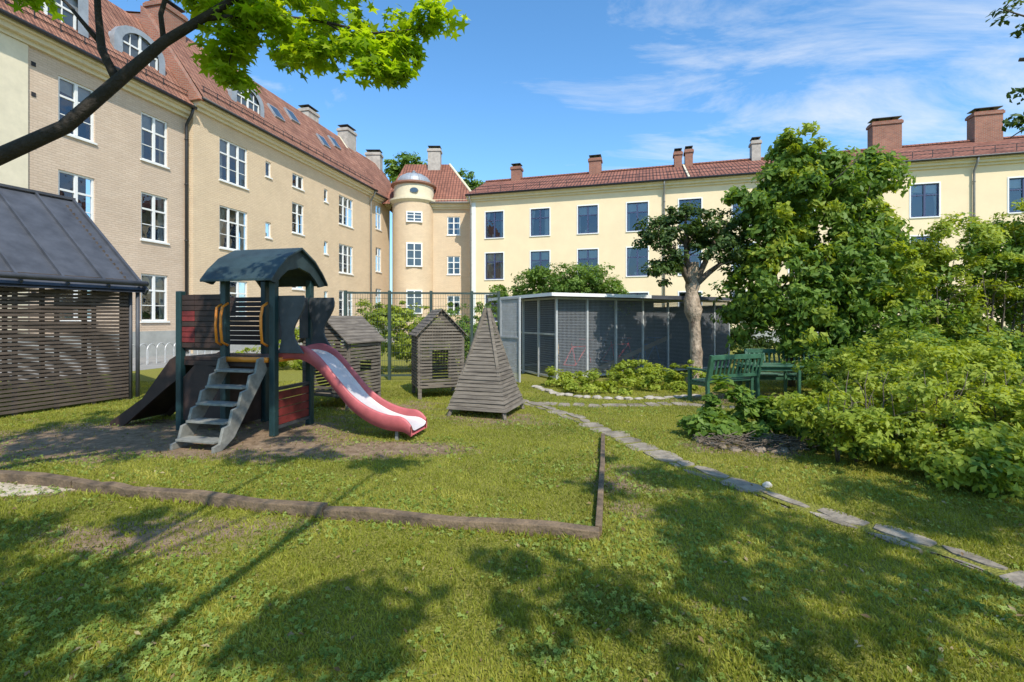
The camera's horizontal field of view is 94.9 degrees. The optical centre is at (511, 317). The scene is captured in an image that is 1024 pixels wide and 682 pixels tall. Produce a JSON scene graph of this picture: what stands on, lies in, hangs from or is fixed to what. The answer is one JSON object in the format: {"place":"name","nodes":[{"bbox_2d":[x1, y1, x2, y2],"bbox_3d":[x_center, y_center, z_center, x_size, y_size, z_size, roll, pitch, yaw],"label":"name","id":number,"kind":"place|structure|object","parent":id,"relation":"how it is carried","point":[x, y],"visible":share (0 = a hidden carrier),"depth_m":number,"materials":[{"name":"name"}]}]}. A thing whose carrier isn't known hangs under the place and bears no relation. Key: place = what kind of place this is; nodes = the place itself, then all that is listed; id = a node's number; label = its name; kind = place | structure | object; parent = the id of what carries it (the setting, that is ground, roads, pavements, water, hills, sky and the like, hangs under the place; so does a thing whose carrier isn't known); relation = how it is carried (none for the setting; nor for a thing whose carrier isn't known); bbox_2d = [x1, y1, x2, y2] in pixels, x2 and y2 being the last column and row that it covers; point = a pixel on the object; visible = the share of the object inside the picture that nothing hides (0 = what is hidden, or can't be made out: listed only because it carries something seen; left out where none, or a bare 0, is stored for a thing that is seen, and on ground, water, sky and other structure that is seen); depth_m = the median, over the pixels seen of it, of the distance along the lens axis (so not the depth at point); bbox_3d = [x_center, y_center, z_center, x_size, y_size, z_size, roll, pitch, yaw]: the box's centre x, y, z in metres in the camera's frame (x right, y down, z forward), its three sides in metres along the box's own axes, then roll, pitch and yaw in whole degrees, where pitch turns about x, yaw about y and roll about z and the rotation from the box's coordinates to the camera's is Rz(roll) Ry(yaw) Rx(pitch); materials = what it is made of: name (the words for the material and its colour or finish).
{"place":"outdoors","nodes":[
{"label":"outdoors","id":0,"kind":"place"},
{"bbox_2d":[0,330,187,366],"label":"wing plinth","id":1,"kind":"structure","parent":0,"point":[147,338],"depth_m":19.41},
{"bbox_2d":[28,46,186,333],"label":"wing wall","id":2,"kind":"structure","parent":0,"point":[117,169],"depth_m":18.24,"materials":[{"name":"brick"}]},
{"bbox_2d":[0,13,191,118],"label":"wing cornice","id":3,"kind":"structure","parent":2,"relation":"attached to","point":[28,36],"depth_m":16.57,"materials":[{"name":"paint"}]},
{"bbox_2d":[0,8,197,109],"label":"wing gutter","id":4,"kind":"object","parent":3,"relation":"attached to","point":[38,29],"visible":1,"depth_m":16.21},
{"bbox_2d":[0,0,192,104],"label":"wing roof","id":5,"kind":"structure","parent":2,"relation":"on","point":[113,15],"depth_m":18.57,"materials":[{"name":"tile"}]},
{"bbox_2d":[41,0,77,29],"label":"dormer","id":6,"kind":"object","parent":5,"relation":"on","point":[68,19],"depth_m":16.75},
{"bbox_2d":[78,0,88,37],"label":"dormer rim","id":7,"kind":"object","parent":6,"relation":"attached to","point":[83,9],"visible":0.2,"depth_m":17.13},
{"bbox_2d":[4,0,187,95],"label":"snow guard","id":8,"kind":"object","parent":5,"relation":"attached to","point":[84,41],"visible":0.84,"depth_m":16.89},
{"bbox_2d":[108,31,158,69],"bbox_3d":[-16.653,-10.750,19.675,2.620,2.000,1.900,0,0,12],"label":"dormer","id":9,"kind":"object","parent":5,"relation":"on","point":[134,42],"depth_m":19.20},
{"bbox_2d":[110,25,164,75],"bbox_3d":[-15.383,-10.790,19.396,0.220,2.080,2.128,0,0,12],"label":"dormer rim","id":10,"kind":"object","parent":9,"relation":"attached to","point":[117,33],"visible":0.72,"depth_m":18.75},
{"bbox_2d":[122,34,157,70],"bbox_3d":[-15.349,-10.715,19.388,0.050,1.830,1.530,0,0,12],"label":"dormer window frame","id":11,"kind":"object","parent":9,"relation":"attached to","point":[140,50],"visible":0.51,"depth_m":19.35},
{"bbox_2d":[87,5,203,119],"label":"roof","id":12,"kind":"structure","parent":5,"relation":"on","point":[144,17],"depth_m":21.16,"materials":[{"name":"tile"}]},
{"bbox_2d":[184,108,194,351],"bbox_3d":[-14.304,-3.909,20.861,0.514,10.819,0.156,0,0,15],"label":"downpipe","id":13,"kind":"object","parent":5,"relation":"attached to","point":[186,184],"visible":0.84,"depth_m":20.86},
{"bbox_2d":[60,79,163,318],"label":"wing curtains","id":14,"kind":"object","parent":2,"relation":"attached to","point":[67,88],"visible":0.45,"depth_m":19.92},
{"bbox_2d":[58,75,166,320],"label":"wing window frames","id":15,"kind":"structure","parent":2,"relation":"in","point":[75,192],"depth_m":19.30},
{"bbox_2d":[66,134,169,322],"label":"wing window sills","id":16,"kind":"structure","parent":2,"relation":"attached to","point":[79,138],"depth_m":19.27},
{"bbox_2d":[60,91,158,319],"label":"wing rooms","id":17,"kind":"object","parent":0,"point":[66,180],"visible":0.1,"depth_m":19.84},
{"bbox_2d":[0,338,393,384],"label":"courtyard pavement","id":18,"kind":"structure","parent":0,"point":[153,364],"depth_m":16.77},
{"bbox_2d":[133,342,212,364],"bbox_3d":[-12.350,1.241,17.170,0.435,0.718,3.737,0,0,14],"label":"bicycle rack","id":19,"kind":"object","parent":18,"relation":"on","point":[147,355],"visible":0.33,"depth_m":16.63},
{"bbox_2d":[193,327,301,352],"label":"plinth","id":20,"kind":"structure","parent":18,"relation":"on","point":[236,347],"depth_m":23.64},
{"bbox_2d":[193,110,370,326],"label":"wall","id":21,"kind":"structure","parent":18,"relation":"on","point":[262,201],"depth_m":26.14,"materials":[{"name":"paint"}]},
{"bbox_2d":[86,11,374,187],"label":"roof","id":22,"kind":"structure","parent":21,"relation":"on","point":[307,129],"depth_m":28.04,"materials":[{"name":"tile"}]},
{"bbox_2d":[143,0,187,69],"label":"chimney","id":23,"kind":"object","parent":22,"relation":"on","point":[174,18],"visible":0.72,"depth_m":22.20,"materials":[{"name":"brick"}]},
{"bbox_2d":[198,88,259,113],"bbox_3d":[-15.187,-11.175,24.974,2.620,1.950,2.000,0,0,12],"label":"dormer","id":24,"kind":"object","parent":22,"relation":"on","point":[244,102],"depth_m":24.95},
{"bbox_2d":[228,89,263,117],"bbox_3d":[-13.918,-11.214,24.695,0.220,2.028,2.240,0,0,12],"label":"dormer rim","id":25,"kind":"object","parent":24,"relation":"attached to","point":[232,94],"visible":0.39,"depth_m":25.13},
{"bbox_2d":[202,85,372,183],"bbox_3d":[-12.402,-10.375,28.840,0.036,0.350,15.418,0,0,12],"label":"snow guard","id":26,"kind":"object","parent":22,"relation":"attached to","point":[281,130],"visible":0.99,"depth_m":26.38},
{"bbox_2d":[202,97,377,191],"bbox_3d":[-12.072,-9.780,28.614,0.150,0.150,15.718,0,0,12],"label":"gutter","id":27,"kind":"object","parent":22,"relation":"attached to","point":[265,131],"visible":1,"depth_m":25.54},
{"bbox_2d":[298,145,390,196],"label":"corner roof","id":28,"kind":"structure","parent":22,"relation":"attached to","point":[376,175],"depth_m":39.56,"materials":[{"name":"tile"}]},
{"bbox_2d":[336,127,356,151],"bbox_3d":[-13.567,-12.900,38.667,1.040,5.000,1.440,0,0,12],"label":"chimney","id":29,"kind":"object","parent":28,"relation":"on","point":[347,135],"visible":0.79,"depth_m":38.09,"materials":[{"name":"paint"}]},
{"bbox_2d":[365,152,383,170],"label":"chimney","id":30,"kind":"object","parent":28,"relation":"on","point":[376,158],"visible":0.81,"depth_m":42.55,"materials":[{"name":"paint"}]},
{"bbox_2d":[221,155,345,315],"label":"rooms","id":31,"kind":"object","parent":21,"relation":"attached to","point":[232,213],"visible":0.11,"depth_m":24.09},
{"bbox_2d":[193,100,374,196],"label":"cornice","id":32,"kind":"structure","parent":21,"relation":"attached to","point":[220,115],"depth_m":25.67,"materials":[{"name":"paint"}]},
{"bbox_2d":[220,140,349,315],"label":"curtains","id":33,"kind":"object","parent":21,"relation":"attached to","point":[232,152],"visible":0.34,"depth_m":24.13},
{"bbox_2d":[220,138,351,315],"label":"window frames","id":34,"kind":"structure","parent":21,"relation":"attached to","point":[237,224],"depth_m":24.15,"materials":[{"name":"white paint"}]},
{"bbox_2d":[219,176,353,290],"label":"window sills","id":35,"kind":"structure","parent":21,"relation":"attached to","point":[292,232],"depth_m":25.83,"materials":[{"name":"white paint"}]},
{"bbox_2d":[370,191,375,324],"bbox_3d":[-10.655,-4.135,36.085,0.514,11.269,0.156,0,0,15],"label":"downpipe","id":36,"kind":"object","parent":21,"relation":"attached to","point":[371,248],"visible":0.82,"depth_m":36.09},
{"bbox_2d":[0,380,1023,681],"bbox_3d":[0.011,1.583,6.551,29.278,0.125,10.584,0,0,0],"label":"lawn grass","id":37,"kind":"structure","parent":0,"point":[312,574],"depth_m":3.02,"materials":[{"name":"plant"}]},
{"bbox_2d":[0,339,1023,681],"bbox_3d":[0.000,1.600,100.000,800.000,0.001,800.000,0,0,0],"label":"ground","id":38,"kind":"structure","parent":0,"point":[118,437],"depth_m":3.49,"materials":[{"name":"plant"}]},
{"bbox_2d":[0,32,27,329],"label":"wall","id":39,"kind":"structure","parent":38,"relation":"on","point":[13,89],"depth_m":14.96,"materials":[{"name":"paint"}]},
{"bbox_2d":[0,482,74,496],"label":"sand patch","id":40,"kind":"object","parent":38,"relation":"on","point":[15,489],"visible":0.17,"depth_m":4.36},
{"bbox_2d":[0,183,148,415],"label":"slatted shed","id":41,"kind":"structure","parent":38,"relation":"on","point":[57,246],"depth_m":8.67,"materials":[{"name":"brown wood"}]},
{"bbox_2d":[159,102,192,352],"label":"return wall","id":42,"kind":"structure","parent":38,"relation":"on","point":[190,209],"depth_m":21.08,"materials":[{"name":"paint"}]},
{"bbox_2d":[0,0,469,165],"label":"maple tree","id":43,"kind":"object","parent":38,"relation":"on","point":[247,21],"visible":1,"depth_m":3.92,"materials":[{"name":"green plant"}]},
{"bbox_2d":[110,248,426,453],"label":"playground slide tower","id":44,"kind":"structure","parent":38,"relation":"on","point":[226,390],"depth_m":6.59,"materials":[{"name":"wood"}]},
{"bbox_2d":[233,326,363,369],"bbox_3d":[-6.511,0.854,14.629,4.306,1.575,1.604,0,0,6],"label":"garden bush","id":45,"kind":"object","parent":38,"relation":"on","point":[296,363],"visible":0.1,"depth_m":14.58,"materials":[{"name":"green plant"}]},
{"bbox_2d":[0,433,604,540],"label":"timber edging","id":46,"kind":"object","parent":38,"relation":"on","point":[290,507],"visible":0.63,"depth_m":3.81,"materials":[{"name":"wood"}]},
{"bbox_2d":[297,316,385,409],"bbox_3d":[-3.150,0.781,8.750,1.130,1.639,1.090,0,0,20],"label":"wooden playhouse","id":47,"kind":"object","parent":38,"relation":"on","point":[362,333],"visible":0.57,"depth_m":8.60,"materials":[{"name":"grey wood"}]},
{"bbox_2d":[372,200,389,308],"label":"corner wall","id":48,"kind":"structure","parent":38,"relation":"on","point":[381,241],"depth_m":38.55,"materials":[{"name":"paint"}]},
{"bbox_2d":[376,205,380,301],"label":"corner window frames","id":49,"kind":"structure","parent":48,"relation":"attached to","point":[379,214],"depth_m":38.30,"materials":[{"name":"white paint"}]},
{"bbox_2d":[353,298,450,370],"bbox_3d":[-3.272,0.527,14.068,3.329,2.218,2.290,0,0,0],"label":"garden bush","id":50,"kind":"object","parent":38,"relation":"on","point":[405,346],"visible":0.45,"depth_m":13.58,"materials":[{"name":"green plant"}]},
{"bbox_2d":[384,151,427,181],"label":"distant tree","id":51,"kind":"object","parent":38,"relation":"on","point":[393,170],"visible":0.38,"depth_m":59.15,"materials":[{"name":"green plant"}]},
{"bbox_2d":[392,201,432,336],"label":"stair tower wall","id":52,"kind":"structure","parent":38,"relation":"on","point":[404,278],"depth_m":37.15,"materials":[{"name":"paint"}]},
{"bbox_2d":[390,196,435,204],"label":"stair tower cornice","id":53,"kind":"structure","parent":52,"relation":"attached to","point":[409,198],"depth_m":36.95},
{"bbox_2d":[394,183,433,198],"bbox_3d":[-8.050,-10.050,38.600,3.240,1.100,3.240,0,0,0],"label":"stair tower drum","id":54,"kind":"object","parent":53,"relation":"on","point":[403,189],"visible":0.62,"depth_m":37.20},
{"bbox_2d":[406,211,421,313],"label":"tower window frames","id":55,"kind":"structure","parent":52,"relation":"attached to","point":[414,250],"depth_m":36.86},
{"bbox_2d":[407,212,420,312],"bbox_3d":[-7.690,-4.325,36.990,1.150,7.950,0.220,0,0,-13],"label":"tower window glass","id":56,"kind":"object","parent":55,"relation":"in","point":[410,254],"visible":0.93,"depth_m":36.87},
{"bbox_2d":[391,179,436,189],"bbox_3d":[-8.050,-10.790,38.600,3.680,0.380,3.680,0,0,0],"label":"tower rim","id":57,"kind":"object","parent":52,"relation":"on","point":[432,185],"visible":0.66,"depth_m":37.14,"materials":[{"name":"metal"}]},
{"bbox_2d":[398,170,429,181],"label":"dome","id":58,"kind":"structure","parent":57,"relation":"on","point":[415,175],"depth_m":37.55,"materials":[{"name":"metal"}]},
{"bbox_2d":[382,164,468,211],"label":"corner hip roof","id":59,"kind":"structure","parent":52,"relation":"on","point":[446,181],"depth_m":40.15,"materials":[{"name":"tile"}]},
{"bbox_2d":[427,148,441,169],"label":"chimney","id":60,"kind":"object","parent":59,"relation":"on","point":[434,158],"visible":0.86,"depth_m":41.60,"materials":[{"name":"paint"}]},
{"bbox_2d":[344,290,499,379],"bbox_3d":[-2.299,0.450,12.186,3.997,2.300,0.105,0,0,-6],"label":"garden fence","id":61,"kind":"object","parent":38,"relation":"on","point":[431,298],"visible":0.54,"depth_m":12.13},
{"bbox_2d":[376,301,496,347],"bbox_3d":[-0.680,0.243,24.107,13.445,2.819,2.806,0,0,0],"label":"hedge row","id":62,"kind":"object","parent":38,"relation":"on","point":[475,317],"visible":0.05,"depth_m":24.07,"materials":[{"name":"green plant"}]},
{"bbox_2d":[409,309,467,399],"bbox_3d":[-1.550,0.711,9.750,1.030,1.778,1.040,0,0,-20],"label":"wooden playhouse","id":63,"kind":"object","parent":38,"relation":"on","point":[442,325],"visible":0.96,"depth_m":9.41,"materials":[{"name":"grey wood"}]},
{"bbox_2d":[433,199,469,337],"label":"link wall","id":64,"kind":"structure","parent":38,"relation":"on","point":[444,245],"depth_m":38.12,"materials":[{"name":"paint"}]},
{"bbox_2d":[430,203,469,208],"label":"cornice","id":65,"kind":"structure","parent":64,"relation":"attached to","point":[450,205],"depth_m":37.84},
{"bbox_2d":[447,217,459,313],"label":"link window frames","id":66,"kind":"structure","parent":64,"relation":"attached to","point":[453,262],"depth_m":38.16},
{"bbox_2d":[448,218,458,312],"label":"link curtains","id":67,"kind":"object","parent":64,"relation":"attached to","point":[450,259],"visible":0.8,"depth_m":38.34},
{"bbox_2d":[435,308,505,364],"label":"garden bush","id":68,"kind":"object","parent":38,"relation":"on","point":[461,324],"visible":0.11,"depth_m":14.27,"materials":[{"name":"green plant"}]},
{"bbox_2d":[457,168,484,190],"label":"distant tree","id":69,"kind":"object","parent":38,"relation":"on","point":[470,175],"visible":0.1,"depth_m":58.52,"materials":[{"name":"green plant"}]},
{"bbox_2d":[446,308,524,419],"bbox_3d":[-0.420,0.720,7.950,1.039,1.778,1.038,0,0,18],"label":"pyramid playhouse","id":70,"kind":"object","parent":38,"relation":"on","point":[486,381],"visible":1,"depth_m":7.67,"materials":[{"name":"grey wood"}]},
{"bbox_2d":[0,405,1022,681],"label":"fallen leaves","id":71,"kind":"object","parent":38,"relation":"on","point":[452,567],"visible":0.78,"depth_m":3.04,"materials":[{"name":"brown plant"}]},
{"bbox_2d":[0,396,1023,681],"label":"clover weeds","id":72,"kind":"object","parent":38,"relation":"on","point":[234,672],"visible":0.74,"depth_m":2.70,"materials":[{"name":"green plant"}]},
{"bbox_2d":[485,268,634,316],"bbox_3d":[1.687,-0.159,17.939,5.785,3.585,2.589,0,0,9],"label":"round hedge","id":73,"kind":"object","parent":38,"relation":"on","point":[503,293],"visible":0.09,"depth_m":17.55,"materials":[{"name":"green plant"}]},
{"bbox_2d":[507,262,628,305],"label":"hedge","id":74,"kind":"object","parent":38,"relation":"on","point":[596,275],"visible":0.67,"depth_m":17.06,"materials":[{"name":"green plant"}]},
{"bbox_2d":[488,292,732,381],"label":"bicycle storage shed","id":75,"kind":"structure","parent":38,"relation":"on","point":[539,330],"depth_m":13.56,"materials":[{"name":"metal"}]},
{"bbox_2d":[531,385,701,399],"bbox_3d":[1.961,1.576,9.746,3.663,0.089,1.180,0,0,22],"label":"garden bed edging","id":76,"kind":"object","parent":38,"relation":"on","point":[551,391],"visible":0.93,"depth_m":9.34,"materials":[{"name":"stone"}]},
{"bbox_2d":[545,359,705,395],"bbox_3d":[2.530,1.272,10.826,3.365,0.705,2.470,0,0,-20],"label":"garden bed plant","id":77,"kind":"object","parent":38,"relation":"on","point":[673,379],"visible":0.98,"depth_m":10.54,"materials":[{"name":"green plant"}]},
{"bbox_2d":[631,201,770,386],"bbox_3d":[4.379,-0.528,10.908,3.167,4.375,1.745,0,0,0],"label":"tree","id":78,"kind":"object","parent":38,"relation":"on","point":[699,233],"visible":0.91,"depth_m":10.77,"materials":[{"name":"green plant"}]},
{"bbox_2d":[686,353,763,401],"bbox_3d":[4.065,1.138,8.964,1.320,0.926,0.638,0,0,-22],"label":"garden bench","id":79,"kind":"object","parent":38,"relation":"on","point":[738,377],"visible":0.85,"depth_m":8.80,"materials":[{"name":"green paint"}]},
{"bbox_2d":[676,373,813,446],"bbox_3d":[3.091,1.204,6.334,1.720,0.879,1.033,0,0,0],"label":"flower bed plant","id":80,"kind":"object","parent":38,"relation":"on","point":[706,419],"visible":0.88,"depth_m":6.23,"materials":[{"name":"green plant"}]},
{"bbox_2d":[471,163,1023,329],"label":"wall","id":81,"kind":"structure","parent":38,"relation":"on","point":[613,239],"depth_m":32.71,"materials":[{"name":"paint"}]},
{"bbox_2d":[468,196,471,290],"bbox_3d":[-3.194,-3.885,35.687,0.156,10.769,0.514,0,0,19],"label":"downpipe","id":82,"kind":"object","parent":81,"relation":"attached to","point":[470,244],"visible":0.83,"depth_m":35.80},
{"bbox_2d":[471,202,475,324],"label":"quoins","id":83,"kind":"object","parent":81,"relation":"attached to","point":[474,251],"visible":0.64,"depth_m":35.87,"materials":[{"name":"white paint"}]},
{"bbox_2d":[466,154,1023,201],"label":"cornice","id":84,"kind":"structure","parent":81,"relation":"attached to","point":[968,162],"depth_m":31.53,"materials":[{"name":"paint"}]},
{"bbox_2d":[467,138,1023,193],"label":"roof","id":85,"kind":"structure","parent":84,"relation":"on","point":[738,167],"depth_m":33.30,"materials":[{"name":"tile"}]},
{"bbox_2d":[588,157,602,173],"bbox_3d":[6.731,-11.750,37.962,1.090,2.100,0.940,0,0,16],"label":"chimney","id":86,"kind":"object","parent":85,"relation":"on","point":[595,165],"visible":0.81,"depth_m":37.56,"materials":[{"name":"brick"}]},
{"bbox_2d":[465,151,1023,195],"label":"gutter","id":87,"kind":"object","parent":85,"relation":"attached to","point":[906,161],"visible":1,"depth_m":31.15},
{"bbox_2d":[471,143,1023,191],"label":"snow guard","id":88,"kind":"object","parent":85,"relation":"on","point":[683,173],"visible":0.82,"depth_m":31.60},
{"bbox_2d":[485,135,1023,181],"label":"ridge tiles","id":89,"kind":"object","parent":85,"relation":"attached to","point":[903,146],"visible":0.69,"depth_m":35.55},
{"bbox_2d":[748,140,761,160],"bbox_3d":[17.981,-11.850,34.767,0.740,2.300,0.940,0,0,16],"label":"chimney","id":90,"kind":"object","parent":85,"relation":"on","point":[754,146],"visible":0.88,"depth_m":34.39,"materials":[{"name":"paint"}]},
{"bbox_2d":[866,119,903,149],"bbox_3d":[25.781,-12.100,32.551,1.840,2.800,0.940,0,0,16],"label":"chimney","id":91,"kind":"object","parent":85,"relation":"on","point":[887,134],"visible":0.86,"depth_m":32.18,"materials":[{"name":"brick"}]},
{"bbox_2d":[965,109,1004,141],"bbox_3d":[31.181,-12.100,31.018,1.640,2.800,0.940,0,0,16],"label":"chimney","id":92,"kind":"object","parent":85,"relation":"on","point":[983,126],"visible":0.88,"depth_m":30.68,"materials":[{"name":"brick"}]},
{"bbox_2d":[484,176,1023,320],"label":"window frames","id":93,"kind":"structure","parent":81,"relation":"attached to","point":[637,212],"depth_m":32.85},
{"bbox_2d":[487,179,1021,302],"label":"windows","id":94,"kind":"structure","parent":81,"relation":"attached to","point":[1015,183],"depth_m":33.66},
{"bbox_2d":[488,188,1021,319],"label":"window panes","id":95,"kind":"object","parent":81,"relation":"attached to","point":[917,206],"visible":0.05,"depth_m":33.37,"materials":[{"name":"glass"}]},
{"bbox_2d":[972,157,979,284],"bbox_3d":[26.826,-3.885,27.162,0.156,10.769,0.514,0,0,13],"label":"downpipe","id":96,"kind":"object","parent":81,"relation":"attached to","point":[974,187],"visible":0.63,"depth_m":27.29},
{"bbox_2d":[692,433,807,452],"bbox_3d":[3.056,1.586,6.056,1.400,0.089,1.005,0,0,0],"label":"flower bed stone ring","id":97,"kind":"object","parent":38,"relation":"on","point":[764,450],"visible":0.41,"depth_m":5.65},
{"bbox_2d":[693,430,819,451],"bbox_3d":[3.006,1.500,5.760,1.550,0.150,0.577,0,0,0],"label":"twig pile","id":98,"kind":"object","parent":38,"relation":"on","point":[763,442],"visible":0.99,"depth_m":5.69,"materials":[{"name":"brown plant"}]},
{"bbox_2d":[736,362,803,397],"bbox_3d":[5.050,1.255,9.246,1.000,0.690,0.632,0,0,3],"label":"garden table","id":99,"kind":"object","parent":38,"relation":"on","point":[786,367],"visible":0.54,"depth_m":8.99,"materials":[{"name":"green paint"}]},
{"bbox_2d":[744,349,831,393],"bbox_3d":[5.805,1.138,9.939,1.520,0.926,0.638,0,0,8],"label":"garden bench","id":100,"kind":"object","parent":38,"relation":"on","point":[775,376],"visible":0.24,"depth_m":10.11,"materials":[{"name":"green paint"}]},
{"bbox_2d":[711,121,944,386],"bbox_3d":[6.973,-1.395,10.825,4.642,6.047,3.228,0,0,0],"label":"leafy tree","id":101,"kind":"object","parent":38,"relation":"on","point":[844,288],"visible":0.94,"depth_m":10.14,"materials":[{"name":"green plant"}]},
{"bbox_2d":[699,280,1021,361],"bbox_3d":[15.446,0.145,16.392,18.880,3.069,2.623,0,0,0],"label":"hedge row","id":102,"kind":"object","parent":38,"relation":"on","point":[762,342],"visible":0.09,"depth_m":16.41,"materials":[{"name":"green plant"}]},
{"bbox_2d":[761,337,1023,498],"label":"yellow green shrub","id":103,"kind":"object","parent":38,"relation":"on","point":[937,429],"visible":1,"depth_m":4.98,"materials":[{"name":"green plant"}]},
{"bbox_2d":[780,324,1023,391],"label":"hedge","id":104,"kind":"object","parent":38,"relation":"on","point":[1017,345],"visible":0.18,"depth_m":9.10,"materials":[{"name":"green plant"}]},
{"bbox_2d":[791,326,1021,405],"bbox_3d":[6.641,0.820,7.662,3.817,1.436,1.685,0,0,0],"label":"shrub","id":105,"kind":"object","parent":38,"relation":"on","point":[910,358],"visible":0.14,"depth_m":7.54,"materials":[{"name":"green plant"}]},
{"bbox_2d":[876,198,1023,370],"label":"shrub thicket","id":106,"kind":"object","parent":38,"relation":"on","point":[966,318],"visible":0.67,"depth_m":10.58,"materials":[{"name":"green plant"}]},
{"bbox_2d":[985,0,1023,137],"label":"overhanging tree","id":107,"kind":"object","parent":38,"relation":"on","point":[1020,117],"visible":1,"depth_m":5.10,"materials":[{"name":"green plant"}]},
{"bbox_2d":[86,0,1023,317],"label":"sky","id":108,"kind":"structure","parent":0,"point":[544,86],"materials":[{"name":"blue"}]},
{"bbox_2d":[523,399,1023,588],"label":"flagstone path","id":109,"kind":"structure","parent":0,"point":[1016,577],"depth_m":4.28,"materials":[{"name":"stone"}]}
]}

